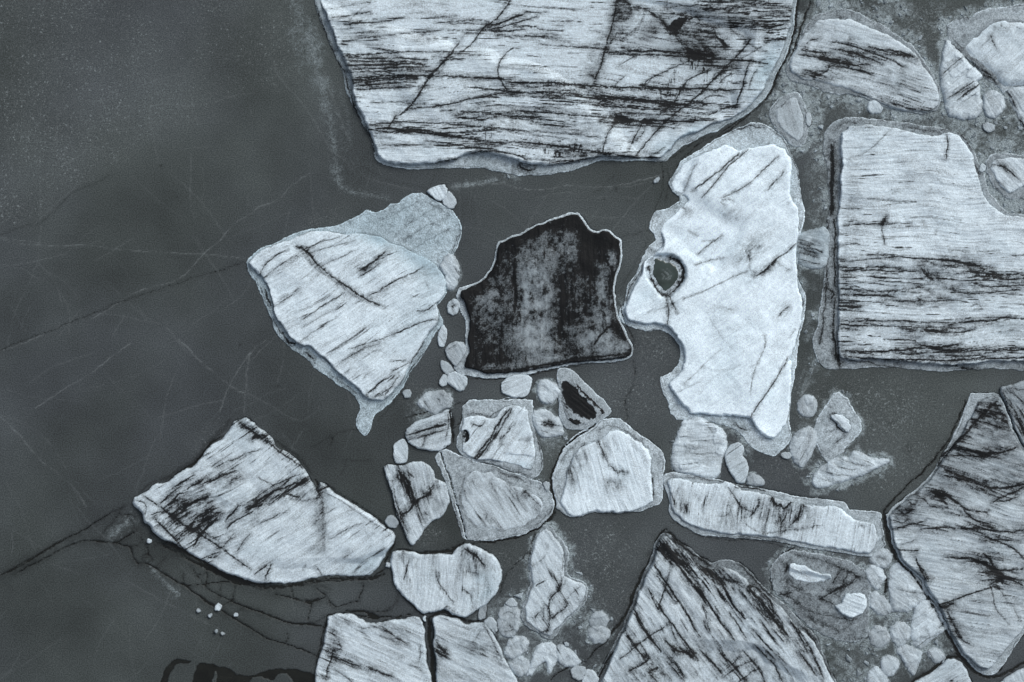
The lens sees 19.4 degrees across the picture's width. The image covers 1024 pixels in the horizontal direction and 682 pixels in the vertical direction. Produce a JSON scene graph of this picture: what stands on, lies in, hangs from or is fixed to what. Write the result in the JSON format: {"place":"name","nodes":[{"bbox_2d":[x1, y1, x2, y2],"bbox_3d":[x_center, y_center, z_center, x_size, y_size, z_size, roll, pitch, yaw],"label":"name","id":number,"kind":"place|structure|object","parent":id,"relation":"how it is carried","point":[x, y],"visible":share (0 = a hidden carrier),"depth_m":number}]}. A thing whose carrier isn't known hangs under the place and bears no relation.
{"place":"outdoors","nodes":[
{"label":"outdoors","id":0,"kind":"place"},
{"bbox_2d":[0,0,1023,681],"bbox_3d":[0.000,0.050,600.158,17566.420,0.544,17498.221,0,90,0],"label":"frozen lake","id":1,"kind":"structure","parent":0,"point":[168,168],"depth_m":600.00},
{"bbox_2d":[214,603,221,610],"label":"ice chunk","id":2,"kind":"object","parent":1,"relation":"on","point":[218,606],"visible":1,"depth_m":599.59},
{"bbox_2d":[487,0,1023,681],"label":"brash ice","id":3,"kind":"structure","parent":1,"relation":"on","point":[849,658],"depth_m":599.82},
{"bbox_2d":[1,1,1023,681],"bbox_3d":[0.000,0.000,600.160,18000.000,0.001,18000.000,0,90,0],"label":"lake water","id":4,"kind":"structure","parent":0,"point":[203,671],"depth_m":600.16},
{"bbox_2d":[132,417,395,583],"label":"iceberg","id":5,"kind":"object","parent":4,"relation":"on","point":[245,498],"visible":1,"depth_m":598.82},
{"bbox_2d":[246,193,461,435],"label":"iceberg","id":6,"kind":"object","parent":4,"relation":"on","point":[351,305],"visible":1,"depth_m":599.02},
{"bbox_2d":[314,613,431,681],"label":"iceberg","id":7,"kind":"object","parent":4,"relation":"on","point":[355,648],"visible":1,"depth_m":599.07},
{"bbox_2d":[385,515,398,527],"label":"ice chunk","id":8,"kind":"object","parent":4,"relation":"on","point":[391,521],"visible":1,"depth_m":599.61},
{"bbox_2d":[393,439,407,463],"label":"ice floe","id":9,"kind":"object","parent":4,"relation":"on","point":[400,451],"visible":1,"depth_m":599.59},
{"bbox_2d":[402,389,411,397],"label":"ice chunk","id":10,"kind":"object","parent":4,"relation":"on","point":[406,393],"visible":1,"depth_m":599.61},
{"bbox_2d":[384,461,449,544],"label":"ice floe","id":11,"kind":"object","parent":4,"relation":"on","point":[420,494],"visible":1,"depth_m":599.32},
{"bbox_2d":[405,409,452,451],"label":"ice floe","id":12,"kind":"object","parent":4,"relation":"on","point":[432,433],"visible":1,"depth_m":599.33},
{"bbox_2d":[416,390,452,414],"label":"ice floe","id":13,"kind":"object","parent":4,"relation":"on","point":[435,402],"visible":1,"depth_m":599.71},
{"bbox_2d":[427,184,447,200],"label":"ice chunk","id":14,"kind":"object","parent":4,"relation":"on","point":[438,192],"visible":1,"depth_m":599.40},
{"bbox_2d":[437,325,447,346],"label":"ice chunk","id":15,"kind":"object","parent":4,"relation":"on","point":[442,336],"visible":1,"depth_m":599.61},
{"bbox_2d":[439,373,446,386],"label":"ice chunk","id":16,"kind":"object","parent":4,"relation":"on","point":[443,381],"visible":1,"depth_m":599.61},
{"bbox_2d":[390,543,502,617],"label":"iceberg","id":17,"kind":"object","parent":4,"relation":"on","point":[464,580],"visible":1,"depth_m":599.24},
{"bbox_2d":[440,360,453,374],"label":"ice chunk","id":18,"kind":"object","parent":4,"relation":"on","point":[447,368],"visible":1,"depth_m":599.61},
{"bbox_2d":[442,191,456,208],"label":"ice chunk","id":19,"kind":"object","parent":4,"relation":"on","point":[449,201],"visible":1,"depth_m":599.61},
{"bbox_2d":[439,253,460,290],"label":"ice floe","id":20,"kind":"object","parent":4,"relation":"on","point":[449,265],"visible":1,"depth_m":599.45},
{"bbox_2d":[447,298,459,315],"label":"ice chunk","id":21,"kind":"object","parent":4,"relation":"on","point":[453,306],"visible":1,"depth_m":599.63},
{"bbox_2d":[445,341,466,365],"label":"ice floe","id":22,"kind":"object","parent":4,"relation":"on","point":[455,351],"visible":1,"depth_m":599.51},
{"bbox_2d":[447,371,467,390],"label":"ice floe","id":23,"kind":"object","parent":4,"relation":"on","point":[457,381],"visible":1,"depth_m":599.59},
{"bbox_2d":[432,614,517,681],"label":"iceberg","id":24,"kind":"object","parent":4,"relation":"on","point":[469,652],"visible":1,"depth_m":599.04},
{"bbox_2d":[477,605,486,619],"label":"ice chunk","id":25,"kind":"object","parent":4,"relation":"on","point":[482,611],"visible":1,"depth_m":599.61},
{"bbox_2d":[484,617,497,634],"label":"ice chunk","id":26,"kind":"object","parent":4,"relation":"on","point":[490,623],"visible":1,"depth_m":599.62},
{"bbox_2d":[435,449,554,540],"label":"ice floe","id":27,"kind":"object","parent":4,"relation":"on","point":[493,502],"visible":1,"depth_m":599.71},
{"bbox_2d":[456,397,542,478],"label":"iceberg","id":28,"kind":"object","parent":4,"relation":"on","point":[501,433],"visible":1,"depth_m":599.48},
{"bbox_2d":[497,605,520,637],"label":"ice floe","id":29,"kind":"object","parent":4,"relation":"on","point":[508,622],"visible":1,"depth_m":599.70},
{"bbox_2d":[505,598,517,606],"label":"ice chunk","id":30,"kind":"object","parent":4,"relation":"on","point":[510,602],"visible":1,"depth_m":599.61},
{"bbox_2d":[500,374,531,397],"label":"ice floe","id":31,"kind":"object","parent":4,"relation":"on","point":[516,386],"visible":1,"depth_m":599.52},
{"bbox_2d":[503,635,529,658],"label":"ice floe","id":32,"kind":"object","parent":4,"relation":"on","point":[516,646],"visible":1,"depth_m":599.67},
{"bbox_2d":[508,656,529,677],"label":"ice floe","id":33,"kind":"object","parent":4,"relation":"on","point":[519,666],"visible":1,"depth_m":599.64},
{"bbox_2d":[526,642,557,675],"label":"ice floe","id":34,"kind":"object","parent":4,"relation":"on","point":[546,652],"visible":1,"depth_m":599.67},
{"bbox_2d":[454,212,632,378],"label":"iceberg","id":35,"kind":"object","parent":4,"relation":"on","point":[539,297],"visible":1,"depth_m":598.94},
{"bbox_2d":[542,481,549,491],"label":"ice chunk","id":36,"kind":"object","parent":4,"relation":"on","point":[546,484],"visible":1,"depth_m":599.61},
{"bbox_2d":[531,409,564,437],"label":"ice floe","id":37,"kind":"object","parent":4,"relation":"on","point":[547,424],"visible":1,"depth_m":599.61},
{"bbox_2d":[536,379,560,403],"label":"ice floe","id":38,"kind":"object","parent":4,"relation":"on","point":[548,391],"visible":1,"depth_m":599.54},
{"bbox_2d":[520,525,587,638],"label":"ice floe","id":39,"kind":"object","parent":4,"relation":"on","point":[555,599],"visible":1,"depth_m":599.40},
{"bbox_2d":[315,0,796,175],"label":"iceberg","id":40,"kind":"object","parent":4,"relation":"on","point":[530,87],"visible":1,"depth_m":599.34},
{"bbox_2d":[556,644,581,667],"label":"ice floe","id":41,"kind":"object","parent":4,"relation":"on","point":[567,656],"visible":1,"depth_m":599.60},
{"bbox_2d":[570,665,585,680],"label":"ice floe","id":42,"kind":"object","parent":4,"relation":"on","point":[577,672],"visible":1,"depth_m":599.61},
{"bbox_2d":[556,368,611,429],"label":"ice floe","id":43,"kind":"object","parent":4,"relation":"on","point":[583,405],"visible":1,"depth_m":599.68},
{"bbox_2d":[582,669,598,681],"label":"ice floe","id":44,"kind":"object","parent":4,"relation":"on","point":[590,675],"visible":1,"depth_m":599.61},
{"bbox_2d":[588,626,610,643],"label":"ice floe","id":45,"kind":"object","parent":4,"relation":"on","point":[599,634],"visible":1,"depth_m":599.71},
{"bbox_2d":[589,611,609,626],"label":"ice floe","id":46,"kind":"object","parent":4,"relation":"on","point":[598,618],"visible":1,"depth_m":599.71},
{"bbox_2d":[552,418,665,516],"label":"iceberg","id":47,"kind":"object","parent":4,"relation":"on","point":[614,465],"visible":1,"depth_m":599.36},
{"bbox_2d":[653,176,659,182],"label":"ice chunk","id":48,"kind":"object","parent":4,"relation":"on","point":[657,179],"visible":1,"depth_m":599.62},
{"bbox_2d":[670,417,727,478],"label":"ice floe","id":49,"kind":"object","parent":4,"relation":"on","point":[699,447],"visible":1,"depth_m":599.58},
{"bbox_2d":[618,122,805,455],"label":"iceberg","id":50,"kind":"object","parent":4,"relation":"on","point":[715,290],"visible":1,"depth_m":598.92},
{"bbox_2d":[597,533,835,681],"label":"iceberg","id":51,"kind":"object","parent":4,"relation":"on","point":[692,616],"visible":1,"depth_m":598.57},
{"bbox_2d":[724,442,748,483],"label":"ice floe","id":52,"kind":"object","parent":4,"relation":"on","point":[736,462],"visible":1,"depth_m":599.58},
{"bbox_2d":[746,473,764,486],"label":"ice chunk","id":53,"kind":"object","parent":4,"relation":"on","point":[754,479],"visible":1,"depth_m":599.64},
{"bbox_2d":[662,472,885,556],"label":"iceberg","id":54,"kind":"object","parent":4,"relation":"on","point":[702,506],"visible":1,"depth_m":599.30},
{"bbox_2d":[780,452,791,458],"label":"ice chunk","id":55,"kind":"object","parent":4,"relation":"on","point":[786,455],"visible":1,"depth_m":599.61},
{"bbox_2d":[769,92,807,146],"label":"ice floe","id":56,"kind":"object","parent":4,"relation":"on","point":[787,113],"visible":1,"depth_m":599.65},
{"bbox_2d":[789,425,817,467],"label":"ice floe","id":57,"kind":"object","parent":4,"relation":"on","point":[802,445],"visible":1,"depth_m":599.49},
{"bbox_2d":[796,394,816,416],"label":"ice floe","id":58,"kind":"object","parent":4,"relation":"on","point":[806,405],"visible":1,"depth_m":599.69},
{"bbox_2d":[805,112,811,126],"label":"ice chunk","id":59,"kind":"object","parent":4,"relation":"on","point":[808,119],"visible":1,"depth_m":599.61},
{"bbox_2d":[796,226,829,269],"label":"ice floe","id":60,"kind":"object","parent":4,"relation":"on","point":[812,251],"visible":1,"depth_m":599.60},
{"bbox_2d":[770,549,870,642],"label":"ice floe","id":61,"kind":"object","parent":4,"relation":"on","point":[825,595],"visible":1,"depth_m":599.85},
{"bbox_2d":[814,392,861,461],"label":"ice floe","id":62,"kind":"object","parent":4,"relation":"on","point":[837,428],"visible":1,"depth_m":599.84},
{"bbox_2d":[811,450,889,487],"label":"ice floe","id":63,"kind":"object","parent":4,"relation":"on","point":[854,465],"visible":1,"depth_m":599.54},
{"bbox_2d":[785,8,940,114],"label":"iceberg","id":64,"kind":"object","parent":4,"relation":"on","point":[840,51],"visible":1,"depth_m":599.44},
{"bbox_2d":[867,100,882,113],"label":"ice chunk","id":65,"kind":"object","parent":4,"relation":"on","point":[874,107],"visible":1,"depth_m":599.64},
{"bbox_2d":[865,565,886,589],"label":"ice floe","id":66,"kind":"object","parent":4,"relation":"on","point":[876,577],"visible":1,"depth_m":599.64},
{"bbox_2d":[866,666,888,681],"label":"ice floe","id":67,"kind":"object","parent":4,"relation":"on","point":[875,674],"visible":1,"depth_m":599.67},
{"bbox_2d":[868,625,890,648],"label":"ice floe","id":68,"kind":"object","parent":4,"relation":"on","point":[879,636],"visible":1,"depth_m":599.67},
{"bbox_2d":[869,590,890,615],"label":"ice floe","id":69,"kind":"object","parent":4,"relation":"on","point":[879,604],"visible":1,"depth_m":599.69},
{"bbox_2d":[869,548,892,568],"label":"ice floe","id":70,"kind":"object","parent":4,"relation":"on","point":[882,558],"visible":1,"depth_m":599.65},
{"bbox_2d":[880,655,899,676],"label":"ice floe","id":71,"kind":"object","parent":4,"relation":"on","point":[889,665],"visible":1,"depth_m":599.64},
{"bbox_2d":[889,621,910,646],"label":"ice floe","id":72,"kind":"object","parent":4,"relation":"on","point":[900,633],"visible":1,"depth_m":599.62},
{"bbox_2d":[888,563,927,611],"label":"ice floe","id":73,"kind":"object","parent":4,"relation":"on","point":[906,592],"visible":1,"depth_m":599.63},
{"bbox_2d":[896,644,922,675],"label":"ice floe","id":74,"kind":"object","parent":4,"relation":"on","point":[911,656],"visible":1,"depth_m":599.63},
{"bbox_2d":[812,117,1023,371],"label":"iceberg","id":75,"kind":"object","parent":4,"relation":"on","point":[924,268],"visible":1,"depth_m":598.94},
{"bbox_2d":[910,600,947,648],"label":"ice floe","id":76,"kind":"object","parent":4,"relation":"on","point":[927,627],"visible":1,"depth_m":599.58},
{"bbox_2d":[927,647,945,662],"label":"ice chunk","id":77,"kind":"object","parent":4,"relation":"on","point":[935,655],"visible":1,"depth_m":599.68},
{"bbox_2d":[915,658,971,681],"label":"ice floe","id":78,"kind":"object","parent":4,"relation":"on","point":[950,670],"visible":1,"depth_m":599.32},
{"bbox_2d":[886,393,1023,674],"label":"iceberg","id":79,"kind":"object","parent":4,"relation":"on","point":[955,522],"visible":1,"depth_m":598.68},
{"bbox_2d":[939,39,982,120],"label":"ice floe","id":80,"kind":"object","parent":4,"relation":"on","point":[960,75],"visible":1,"depth_m":599.36},
{"bbox_2d":[979,163,985,172],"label":"ice chunk","id":81,"kind":"object","parent":4,"relation":"on","point":[982,167],"visible":1,"depth_m":599.57},
{"bbox_2d":[947,4,1023,92],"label":"iceberg","id":82,"kind":"object","parent":4,"relation":"on","point":[988,43],"visible":1,"depth_m":599.55},
{"bbox_2d":[982,122,994,132],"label":"ice chunk","id":83,"kind":"object","parent":4,"relation":"on","point":[988,127],"visible":1,"depth_m":599.61},
{"bbox_2d":[982,90,1005,118],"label":"ice floe","id":84,"kind":"object","parent":4,"relation":"on","point":[994,105],"visible":1,"depth_m":599.46},
{"bbox_2d":[985,152,1023,199],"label":"ice floe","id":85,"kind":"object","parent":4,"relation":"on","point":[1005,171],"visible":1,"depth_m":599.53},
{"bbox_2d":[999,380,1023,444],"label":"iceberg","id":86,"kind":"object","parent":4,"relation":"on","point":[1012,395],"visible":1,"depth_m":599.21},
{"bbox_2d":[1000,668,1023,681],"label":"ice floe","id":87,"kind":"object","parent":4,"relation":"on","point":[1017,676],"visible":1,"depth_m":599.53},
{"bbox_2d":[1006,86,1023,127],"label":"ice floe","id":88,"kind":"object","parent":4,"relation":"on","point":[1016,97],"visible":1,"depth_m":599.67}
]}

